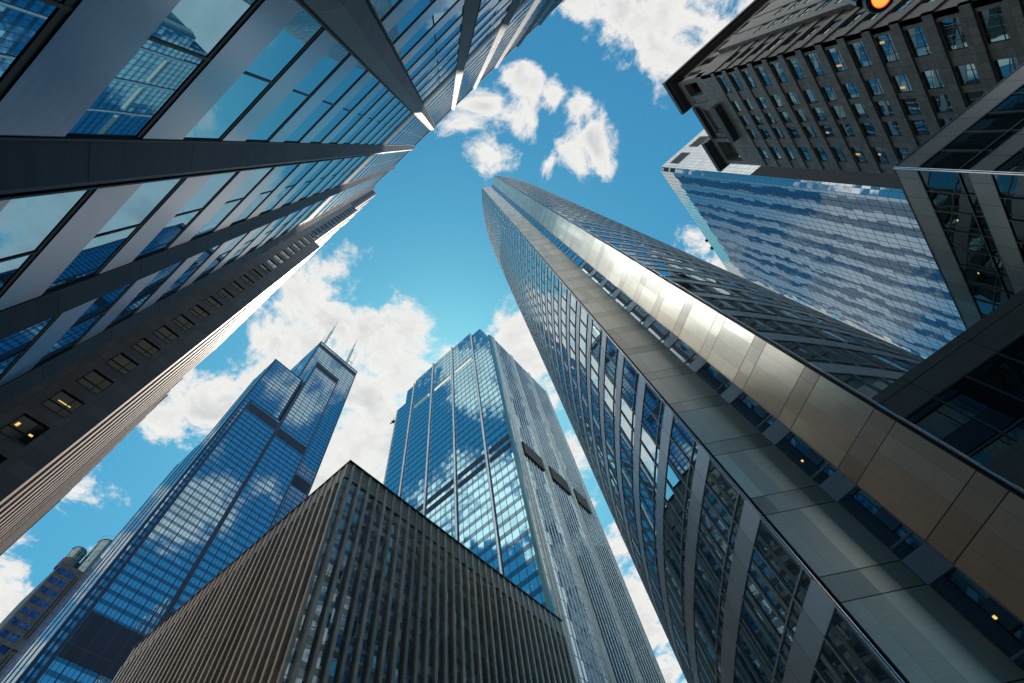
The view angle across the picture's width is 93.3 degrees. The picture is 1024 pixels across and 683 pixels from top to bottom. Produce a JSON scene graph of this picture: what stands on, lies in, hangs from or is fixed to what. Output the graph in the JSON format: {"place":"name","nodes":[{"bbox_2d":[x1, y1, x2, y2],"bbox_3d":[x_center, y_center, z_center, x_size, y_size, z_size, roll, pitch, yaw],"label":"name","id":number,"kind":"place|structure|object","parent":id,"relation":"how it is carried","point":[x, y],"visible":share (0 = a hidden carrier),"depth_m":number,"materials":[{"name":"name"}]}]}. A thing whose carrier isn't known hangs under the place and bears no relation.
{"place":"outdoors","nodes":[
{"label":"outdoors","id":0,"kind":"place"},
{"bbox_2d":[0,535,113,672],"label":"brown tower","id":1,"kind":"structure","parent":0,"point":[26,617],"depth_m":249.36,"materials":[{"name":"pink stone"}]},
{"bbox_2d":[0,322,356,682],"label":"skyscraper","id":2,"kind":"structure","parent":0,"point":[239,479],"depth_m":215.05,"materials":[{"name":"blue glass"}]},
{"bbox_2d":[0,190,375,555],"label":"granite tower","id":3,"kind":"structure","parent":0,"point":[64,432],"depth_m":49.96,"materials":[{"name":"brown stone"}]},
{"bbox_2d":[0,414,48,445],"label":"window","id":4,"kind":"structure","parent":3,"relation":"in","point":[20,433],"depth_m":34.71,"materials":[{"name":"glass"}]},
{"bbox_2d":[41,389,83,417],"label":"window","id":5,"kind":"structure","parent":3,"relation":"in","point":[53,403],"depth_m":38.19,"materials":[{"name":"glass"}]},
{"bbox_2d":[76,370,112,394],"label":"window","id":6,"kind":"structure","parent":3,"relation":"in","point":[94,381],"depth_m":41.72,"materials":[{"name":"glass"}]},
{"bbox_2d":[106,353,138,374],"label":"window","id":7,"kind":"structure","parent":3,"relation":"in","point":[120,362],"depth_m":45.23,"materials":[{"name":"glass"}]},
{"bbox_2d":[131,338,159,358],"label":"window","id":8,"kind":"structure","parent":3,"relation":"in","point":[143,346],"depth_m":48.72,"materials":[{"name":"glass"}]},
{"bbox_2d":[152,325,178,343],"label":"window","id":9,"kind":"structure","parent":3,"relation":"in","point":[163,332],"depth_m":52.26,"materials":[{"name":"glass"}]},
{"bbox_2d":[171,314,194,331],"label":"window","id":10,"kind":"structure","parent":3,"relation":"in","point":[181,321],"depth_m":55.74,"materials":[{"name":"glass"}]},
{"bbox_2d":[189,305,209,319],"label":"window","id":11,"kind":"structure","parent":3,"relation":"in","point":[196,310],"depth_m":59.23,"materials":[{"name":"glass"}]},
{"bbox_2d":[203,296,222,310],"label":"window","id":12,"kind":"structure","parent":3,"relation":"in","point":[213,303],"depth_m":62.75,"materials":[{"name":"glass"}]},
{"bbox_2d":[0,0,564,405],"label":"glass tower","id":13,"kind":"structure","parent":0,"point":[157,157],"depth_m":15.26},
{"bbox_2d":[0,314,59,378],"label":"window","id":14,"kind":"structure","parent":13,"relation":"in","point":[12,347],"depth_m":16.39,"materials":[{"name":"blue glass"}]},
{"bbox_2d":[0,0,78,97],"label":"window","id":15,"kind":"structure","parent":13,"relation":"in","point":[25,25],"depth_m":6.76,"materials":[{"name":"blue glass"}]},
{"bbox_2d":[0,189,94,295],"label":"window","id":16,"kind":"structure","parent":13,"relation":"in","point":[27,225],"depth_m":11.10,"materials":[{"name":"blue glass"}]},
{"bbox_2d":[33,282,134,367],"bbox_3d":[-17.708,-0.863,20.118,4.820,2.540,0.070,-41,-69,9],"label":"window","id":17,"kind":"structure","parent":13,"relation":"in","point":[91,316],"depth_m":20.18,"materials":[{"name":"blue glass"}]},
{"bbox_2d":[44,178,185,292],"bbox_3d":[-12.277,-3.387,15.009,4.820,2.540,0.070,-41,-69,9],"label":"window","id":18,"kind":"structure","parent":13,"relation":"in","point":[150,196],"depth_m":14.98,"materials":[{"name":"blue glass"}]},
{"bbox_2d":[104,260,184,329],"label":"window","id":19,"kind":"structure","parent":13,"relation":"in","point":[164,274],"depth_m":24.31,"materials":[{"name":"blue glass"}]},
{"bbox_2d":[66,0,262,137],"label":"window","id":20,"kind":"structure","parent":13,"relation":"in","point":[194,31],"depth_m":9.92,"materials":[{"name":"blue glass"}]},
{"bbox_2d":[133,172,238,260],"bbox_3d":[-12.832,-5.037,19.094,4.820,2.540,0.070,-41,-69,9],"label":"window","id":21,"kind":"structure","parent":13,"relation":"in","point":[217,182],"depth_m":19.12,"materials":[{"name":"blue glass"}]},
{"bbox_2d":[156,244,221,301],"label":"window","id":22,"kind":"structure","parent":13,"relation":"in","point":[205,255],"depth_m":28.44,"materials":[{"name":"blue glass"}]},
{"bbox_2d":[195,232,248,280],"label":"window","id":23,"kind":"structure","parent":13,"relation":"in","point":[238,239],"depth_m":32.58,"materials":[{"name":"blue glass"}]},
{"bbox_2d":[190,167,274,239],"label":"window","id":24,"kind":"structure","parent":13,"relation":"in","point":[259,174],"depth_m":23.26,"materials":[{"name":"blue glass"}]},
{"bbox_2d":[223,223,269,265],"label":"window","id":25,"kind":"structure","parent":13,"relation":"in","point":[261,229],"depth_m":36.75,"materials":[{"name":"blue glass"}]},
{"bbox_2d":[184,8,323,139],"bbox_3d":[-7.401,-7.562,13.985,4.820,2.540,0.070,-41,-69,9],"label":"window","id":26,"kind":"structure","parent":13,"relation":"in","point":[303,29],"depth_m":13.94,"materials":[{"name":"blue glass"}]},
{"bbox_2d":[231,164,299,224],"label":"window","id":27,"kind":"structure","parent":13,"relation":"in","point":[289,169],"depth_m":27.39,"materials":[{"name":"blue glass"}]},
{"bbox_2d":[247,215,287,252],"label":"window","id":28,"kind":"structure","parent":13,"relation":"in","point":[280,220],"depth_m":40.77,"materials":[{"name":"blue glass"}]},
{"bbox_2d":[264,209,301,243],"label":"window","id":29,"kind":"structure","parent":13,"relation":"in","point":[296,212],"depth_m":44.77,"materials":[{"name":"blue glass"}]},
{"bbox_2d":[259,162,317,214],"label":"window","id":30,"kind":"structure","parent":13,"relation":"in","point":[285,191],"depth_m":31.50,"materials":[{"name":"blue glass"}]},
{"bbox_2d":[246,42,350,141],"bbox_3d":[-7.956,-9.212,18.070,4.820,2.540,0.070,-41,-69,9],"label":"window","id":31,"kind":"structure","parent":13,"relation":"in","point":[338,54],"depth_m":18.09,"materials":[{"name":"blue glass"}]},
{"bbox_2d":[281,160,332,206],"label":"window","id":32,"kind":"structure","parent":13,"relation":"in","point":[326,163],"depth_m":35.68,"materials":[{"name":"blue glass"}]},
{"bbox_2d":[299,159,343,199],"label":"window","id":33,"kind":"structure","parent":13,"relation":"in","point":[339,161],"depth_m":39.78,"materials":[{"name":"blue glass"}]},
{"bbox_2d":[284,61,367,141],"bbox_3d":[-8.510,-10.862,22.154,4.820,2.540,0.070,-41,-69,9],"label":"window","id":34,"kind":"structure","parent":13,"relation":"in","point":[350,80],"depth_m":22.22,"materials":[{"name":"blue glass"}]},
{"bbox_2d":[313,158,352,194],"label":"window","id":35,"kind":"structure","parent":13,"relation":"in","point":[349,159],"depth_m":43.87,"materials":[{"name":"blue glass"}]},
{"bbox_2d":[326,157,360,189],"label":"window","id":36,"kind":"structure","parent":13,"relation":"in","point":[357,158],"depth_m":47.92,"materials":[{"name":"blue glass"}]},
{"bbox_2d":[311,77,378,142],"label":"window","id":37,"kind":"structure","parent":13,"relation":"in","point":[373,82],"depth_m":26.36,"materials":[{"name":"blue glass"}]},
{"bbox_2d":[329,87,387,142],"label":"window","id":38,"kind":"structure","parent":13,"relation":"in","point":[383,91],"depth_m":30.48,"materials":[{"name":"blue glass"}]},
{"bbox_2d":[344,94,394,143],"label":"window","id":39,"kind":"structure","parent":13,"relation":"in","point":[391,97],"depth_m":34.61,"materials":[{"name":"blue glass"}]},
{"bbox_2d":[354,100,399,143],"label":"window","id":40,"kind":"structure","parent":13,"relation":"in","point":[397,102],"depth_m":38.62,"materials":[{"name":"blue glass"}]},
{"bbox_2d":[364,104,404,143],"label":"window","id":41,"kind":"structure","parent":13,"relation":"in","point":[402,106],"depth_m":42.99,"materials":[{"name":"blue glass"}]},
{"bbox_2d":[373,0,401,21],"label":"window","id":42,"kind":"structure","parent":13,"relation":"in","point":[383,8],"depth_m":17.76,"materials":[{"name":"blue glass"}]},
{"bbox_2d":[371,108,407,143],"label":"window","id":43,"kind":"structure","parent":13,"relation":"in","point":[406,109],"depth_m":46.96,"materials":[{"name":"blue glass"}]},
{"bbox_2d":[387,0,434,43],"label":"window","id":44,"kind":"structure","parent":13,"relation":"in","point":[421,6],"depth_m":21.50,"materials":[{"name":"blue glass"}]},
{"bbox_2d":[397,0,458,59],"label":"window","id":45,"kind":"structure","parent":13,"relation":"in","point":[448,4],"depth_m":25.44,"materials":[{"name":"blue glass"}]},
{"bbox_2d":[404,6,462,70],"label":"window","id":46,"kind":"structure","parent":13,"relation":"in","point":[459,13],"depth_m":29.43,"materials":[{"name":"blue glass"}]},
{"bbox_2d":[410,24,460,79],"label":"window","id":47,"kind":"structure","parent":13,"relation":"in","point":[458,29],"depth_m":33.57,"materials":[{"name":"blue glass"}]},
{"bbox_2d":[414,37,459,86],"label":"window","id":48,"kind":"structure","parent":13,"relation":"in","point":[456,42],"depth_m":37.70,"materials":[{"name":"blue glass"}]},
{"bbox_2d":[417,49,457,92],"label":"window","id":49,"kind":"structure","parent":13,"relation":"in","point":[427,81],"depth_m":41.69,"materials":[{"name":"blue glass"}]},
{"bbox_2d":[313,0,561,217],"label":"window","id":50,"kind":"structure","parent":13,"relation":"in","point":[531,1],"depth_m":77.00,"materials":[{"name":"glass"}]},
{"bbox_2d":[420,58,456,96],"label":"window","id":51,"kind":"structure","parent":13,"relation":"in","point":[455,60],"depth_m":46.02,"materials":[{"name":"blue glass"}]},
{"bbox_2d":[470,5,509,47],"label":"window","id":52,"kind":"structure","parent":13,"relation":"in","point":[506,9],"depth_m":44.91,"materials":[{"name":"blue glass"}]},
{"bbox_2d":[473,0,509,36],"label":"window","id":53,"kind":"structure","parent":13,"relation":"in","point":[506,1],"depth_m":40.84,"materials":[{"name":"blue glass"}]},
{"bbox_2d":[111,459,576,682],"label":"office block","id":54,"kind":"structure","parent":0,"point":[350,571],"depth_m":56.89,"materials":[{"name":"brown metal"}]},
{"bbox_2d":[0,0,753,682],"label":"sky","id":55,"kind":"structure","parent":0,"point":[581,112],"materials":[{"name":"blue"}]},
{"bbox_2d":[383,329,665,682],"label":"skyscraper","id":56,"kind":"structure","parent":0,"point":[481,463],"depth_m":136.98,"materials":[{"name":"blue glass"}]},
{"label":"ground","id":57,"kind":"structure","parent":0,"visible":0},
{"bbox_2d":[481,175,1023,682],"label":"lens tower","id":58,"kind":"structure","parent":57,"relation":"on","point":[787,497],"depth_m":23.67,"materials":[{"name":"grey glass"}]},
{"bbox_2d":[581,263,596,277],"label":"notch window","id":59,"kind":"structure","parent":58,"relation":"in","point":[588,269],"depth_m":55.55,"materials":[{"name":"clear glass"}]},
{"bbox_2d":[591,271,607,286],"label":"notch window","id":60,"kind":"structure","parent":58,"relation":"in","point":[597,277],"depth_m":51.77,"materials":[{"name":"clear glass"}]},
{"bbox_2d":[601,280,621,298],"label":"notch window","id":61,"kind":"structure","parent":58,"relation":"in","point":[609,287],"depth_m":48.02,"materials":[{"name":"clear glass"}]},
{"bbox_2d":[614,292,636,312],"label":"notch window","id":62,"kind":"structure","parent":58,"relation":"in","point":[625,301],"depth_m":44.14,"materials":[{"name":"blue glass"}]},
{"bbox_2d":[630,304,655,328],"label":"notch window","id":63,"kind":"structure","parent":58,"relation":"in","point":[641,315],"depth_m":40.35,"materials":[{"name":"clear glass"}]},
{"bbox_2d":[647,320,678,347],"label":"notch window","id":64,"kind":"structure","parent":58,"relation":"in","point":[664,335],"depth_m":36.62,"materials":[{"name":"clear glass"}]},
{"bbox_2d":[668,339,706,372],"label":"notch window","id":65,"kind":"structure","parent":58,"relation":"in","point":[686,354],"depth_m":32.82,"materials":[{"name":"blue glass"}]},
{"bbox_2d":[695,362,742,403],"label":"notch window","id":66,"kind":"structure","parent":58,"relation":"in","point":[725,388],"depth_m":29.03,"materials":[{"name":"blue glass"}]},
{"bbox_2d":[729,391,790,444],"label":"notch window","id":67,"kind":"structure","parent":58,"relation":"in","point":[770,427],"depth_m":25.24,"materials":[{"name":"blue glass"}]},
{"bbox_2d":[774,431,856,501],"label":"notch window","id":68,"kind":"structure","parent":58,"relation":"in","point":[831,480],"depth_m":21.43,"materials":[{"name":"blue glass"}]},
{"bbox_2d":[837,485,953,584],"bbox_3d":[14.004,7.032,17.915,0.170,4.098,1.068,39,-78,-20],"label":"notch window","id":69,"kind":"structure","parent":58,"relation":"in","point":[921,558],"depth_m":17.61,"materials":[{"name":"blue glass"}]},
{"bbox_2d":[927,565,1023,672],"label":"notch window","id":70,"kind":"structure","parent":58,"relation":"in","point":[959,591],"depth_m":14.75,"materials":[{"name":"blue glass"}]},
{"bbox_2d":[661,129,965,358],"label":"mirror tower","id":71,"kind":"structure","parent":57,"relation":"on","point":[851,248],"depth_m":174.97,"materials":[{"name":"blue glass"}]},
{"bbox_2d":[662,0,1023,173],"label":"stone building","id":72,"kind":"structure","parent":57,"relation":"on","point":[838,85],"depth_m":66.32,"materials":[{"name":"grey stone"}]},
{"bbox_2d":[742,70,757,88],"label":"window","id":73,"kind":"structure","parent":72,"relation":"in","point":[748,76],"depth_m":80.00,"materials":[{"name":"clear glass"}]},
{"bbox_2d":[756,66,772,85],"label":"window","id":74,"kind":"structure","parent":72,"relation":"in","point":[761,71],"depth_m":76.43,"materials":[{"name":"blue glass"}]},
{"bbox_2d":[771,62,788,82],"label":"window","id":75,"kind":"structure","parent":72,"relation":"in","point":[777,68],"depth_m":72.88,"materials":[{"name":"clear glass"}]},
{"bbox_2d":[788,58,805,79],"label":"window","id":76,"kind":"structure","parent":72,"relation":"in","point":[794,63],"depth_m":69.30,"materials":[{"name":"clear glass"}]},
{"bbox_2d":[803,89,817,103],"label":"window","id":77,"kind":"structure","parent":72,"relation":"in","point":[809,94],"depth_m":70.98,"materials":[{"name":"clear glass"}]},
{"bbox_2d":[806,53,825,75],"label":"window","id":78,"kind":"structure","parent":72,"relation":"in","point":[813,59],"depth_m":65.74,"materials":[{"name":"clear glass"}]},
{"bbox_2d":[822,86,837,100],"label":"window","id":79,"kind":"structure","parent":72,"relation":"in","point":[828,91],"depth_m":67.42,"materials":[{"name":"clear glass"}]},
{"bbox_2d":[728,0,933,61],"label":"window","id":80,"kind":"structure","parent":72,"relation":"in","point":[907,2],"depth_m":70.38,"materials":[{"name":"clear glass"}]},
{"bbox_2d":[826,48,847,71],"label":"window","id":81,"kind":"structure","parent":72,"relation":"in","point":[834,54],"depth_m":62.15,"materials":[{"name":"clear glass"}]},
{"bbox_2d":[831,106,846,119],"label":"window","id":82,"kind":"structure","parent":72,"relation":"in","point":[838,111],"depth_m":68.53,"materials":[{"name":"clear glass"}]},
{"bbox_2d":[832,147,847,161],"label":"window","id":83,"kind":"structure","parent":72,"relation":"in","point":[838,151],"depth_m":74.75,"materials":[{"name":"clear glass"}]},
{"bbox_2d":[840,124,855,136],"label":"window","id":84,"kind":"structure","parent":72,"relation":"in","point":[847,130],"depth_m":69.64,"materials":[{"name":"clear glass"}]},
{"bbox_2d":[842,83,859,98],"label":"window","id":85,"kind":"structure","parent":72,"relation":"in","point":[850,88],"depth_m":63.84,"materials":[{"name":"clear glass"}]},
{"bbox_2d":[851,147,867,162],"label":"window","id":86,"kind":"structure","parent":72,"relation":"in","point":[860,158],"depth_m":71.12,"materials":[{"name":"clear glass"}]},
{"bbox_2d":[849,41,871,67],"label":"window","id":87,"kind":"structure","parent":72,"relation":"in","point":[858,49],"depth_m":58.60,"materials":[{"name":"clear glass"}]},
{"bbox_2d":[852,103,868,117],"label":"window","id":88,"kind":"structure","parent":72,"relation":"in","point":[860,110],"depth_m":64.96,"materials":[{"name":"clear glass"}]},
{"bbox_2d":[861,123,877,136],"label":"window","id":89,"kind":"structure","parent":72,"relation":"in","point":[868,128],"depth_m":66.06,"materials":[{"name":"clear glass"}]},
{"bbox_2d":[866,79,884,95],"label":"window","id":90,"kind":"structure","parent":72,"relation":"in","point":[874,85],"depth_m":60.28,"materials":[{"name":"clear glass"}]},
{"bbox_2d":[872,148,889,162],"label":"window","id":91,"kind":"structure","parent":72,"relation":"in","point":[882,158],"depth_m":67.61,"materials":[{"name":"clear glass"}]},
{"bbox_2d":[875,101,893,116],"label":"window","id":92,"kind":"structure","parent":72,"relation":"in","point":[884,108],"depth_m":61.37,"materials":[{"name":"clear glass"}]},
{"bbox_2d":[876,34,899,62],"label":"window","id":93,"kind":"structure","parent":72,"relation":"in","point":[888,50],"depth_m":55.04,"materials":[{"name":"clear glass"}]},
{"bbox_2d":[884,121,902,135],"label":"window","id":94,"kind":"structure","parent":72,"relation":"in","point":[893,128],"depth_m":62.49,"materials":[{"name":"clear glass"}]},
{"bbox_2d":[892,74,912,92],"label":"window","id":95,"kind":"structure","parent":72,"relation":"in","point":[900,80],"depth_m":56.65,"materials":[{"name":"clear glass"}]},
{"bbox_2d":[901,98,921,114],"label":"window","id":96,"kind":"structure","parent":72,"relation":"in","point":[911,105],"depth_m":57.83,"materials":[{"name":"clear glass"}]},
{"bbox_2d":[905,26,931,57],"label":"window","id":97,"kind":"structure","parent":72,"relation":"in","point":[916,37],"depth_m":51.46,"materials":[{"name":"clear glass"}]},
{"bbox_2d":[910,120,930,134],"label":"window","id":98,"kind":"structure","parent":72,"relation":"in","point":[920,127],"depth_m":58.92,"materials":[{"name":"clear glass"}]},
{"bbox_2d":[921,69,944,89],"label":"window","id":99,"kind":"structure","parent":72,"relation":"in","point":[932,78],"depth_m":53.14,"materials":[{"name":"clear glass"}]},
{"bbox_2d":[931,95,953,112],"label":"window","id":100,"kind":"structure","parent":72,"relation":"in","point":[942,103],"depth_m":54.26,"materials":[{"name":"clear glass"}]},
{"bbox_2d":[939,17,967,50],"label":"window","id":101,"kind":"structure","parent":72,"relation":"in","point":[952,31],"depth_m":47.90,"materials":[{"name":"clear glass"}]},
{"bbox_2d":[955,64,980,85],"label":"window","id":102,"kind":"structure","parent":72,"relation":"in","point":[967,74],"depth_m":49.56,"materials":[{"name":"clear glass"}]},
{"bbox_2d":[965,91,983,105],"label":"window","id":103,"kind":"structure","parent":72,"relation":"in","point":[971,97],"depth_m":50.74,"materials":[{"name":"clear glass"}]},
{"bbox_2d":[978,6,1010,43],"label":"window","id":104,"kind":"structure","parent":72,"relation":"in","point":[992,20],"depth_m":44.33,"materials":[{"name":"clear glass"}]},
{"bbox_2d":[994,57,1018,79],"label":"window","id":105,"kind":"structure","parent":72,"relation":"in","point":[1004,67],"depth_m":46.04,"materials":[{"name":"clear glass"}]},
{"bbox_2d":[871,288,1023,488],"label":"wing","id":106,"kind":"structure","parent":57,"relation":"on","point":[963,392],"depth_m":17.69,"materials":[{"name":"grey metal"}]},
{"bbox_2d":[904,397,1018,464],"bbox_3d":[15.664,3.075,17.011,1.310,2.900,0.080,-41,-69,9],"label":"window","id":107,"kind":"structure","parent":106,"relation":"in","point":[971,436],"depth_m":16.87,"materials":[{"name":"black glass"}]},
{"bbox_2d":[935,375,1023,439],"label":"window","id":108,"kind":"structure","parent":106,"relation":"in","point":[997,408],"depth_m":16.89,"materials":[{"name":"black glass"}]},
{"bbox_2d":[967,353,1023,399],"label":"window","id":109,"kind":"structure","parent":106,"relation":"in","point":[1002,372],"depth_m":17.27,"materials":[{"name":"black glass"}]},
{"bbox_2d":[998,335,1023,361],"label":"window","id":110,"kind":"structure","parent":106,"relation":"in","point":[1015,350],"depth_m":17.56,"materials":[{"name":"black glass"}]},
{"bbox_2d":[892,63,1023,328],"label":"corner building","id":111,"kind":"structure","parent":57,"relation":"on","point":[960,177],"depth_m":30.04,"materials":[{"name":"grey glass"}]},
{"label":"pavement","id":112,"kind":"structure","parent":0,"visible":0},
{"bbox_2d":[842,0,892,12],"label":"street lamp","id":113,"kind":"object","parent":112,"relation":"on","point":[874,6],"visible":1,"depth_m":4.13,"materials":[{"name":"orange metal"}]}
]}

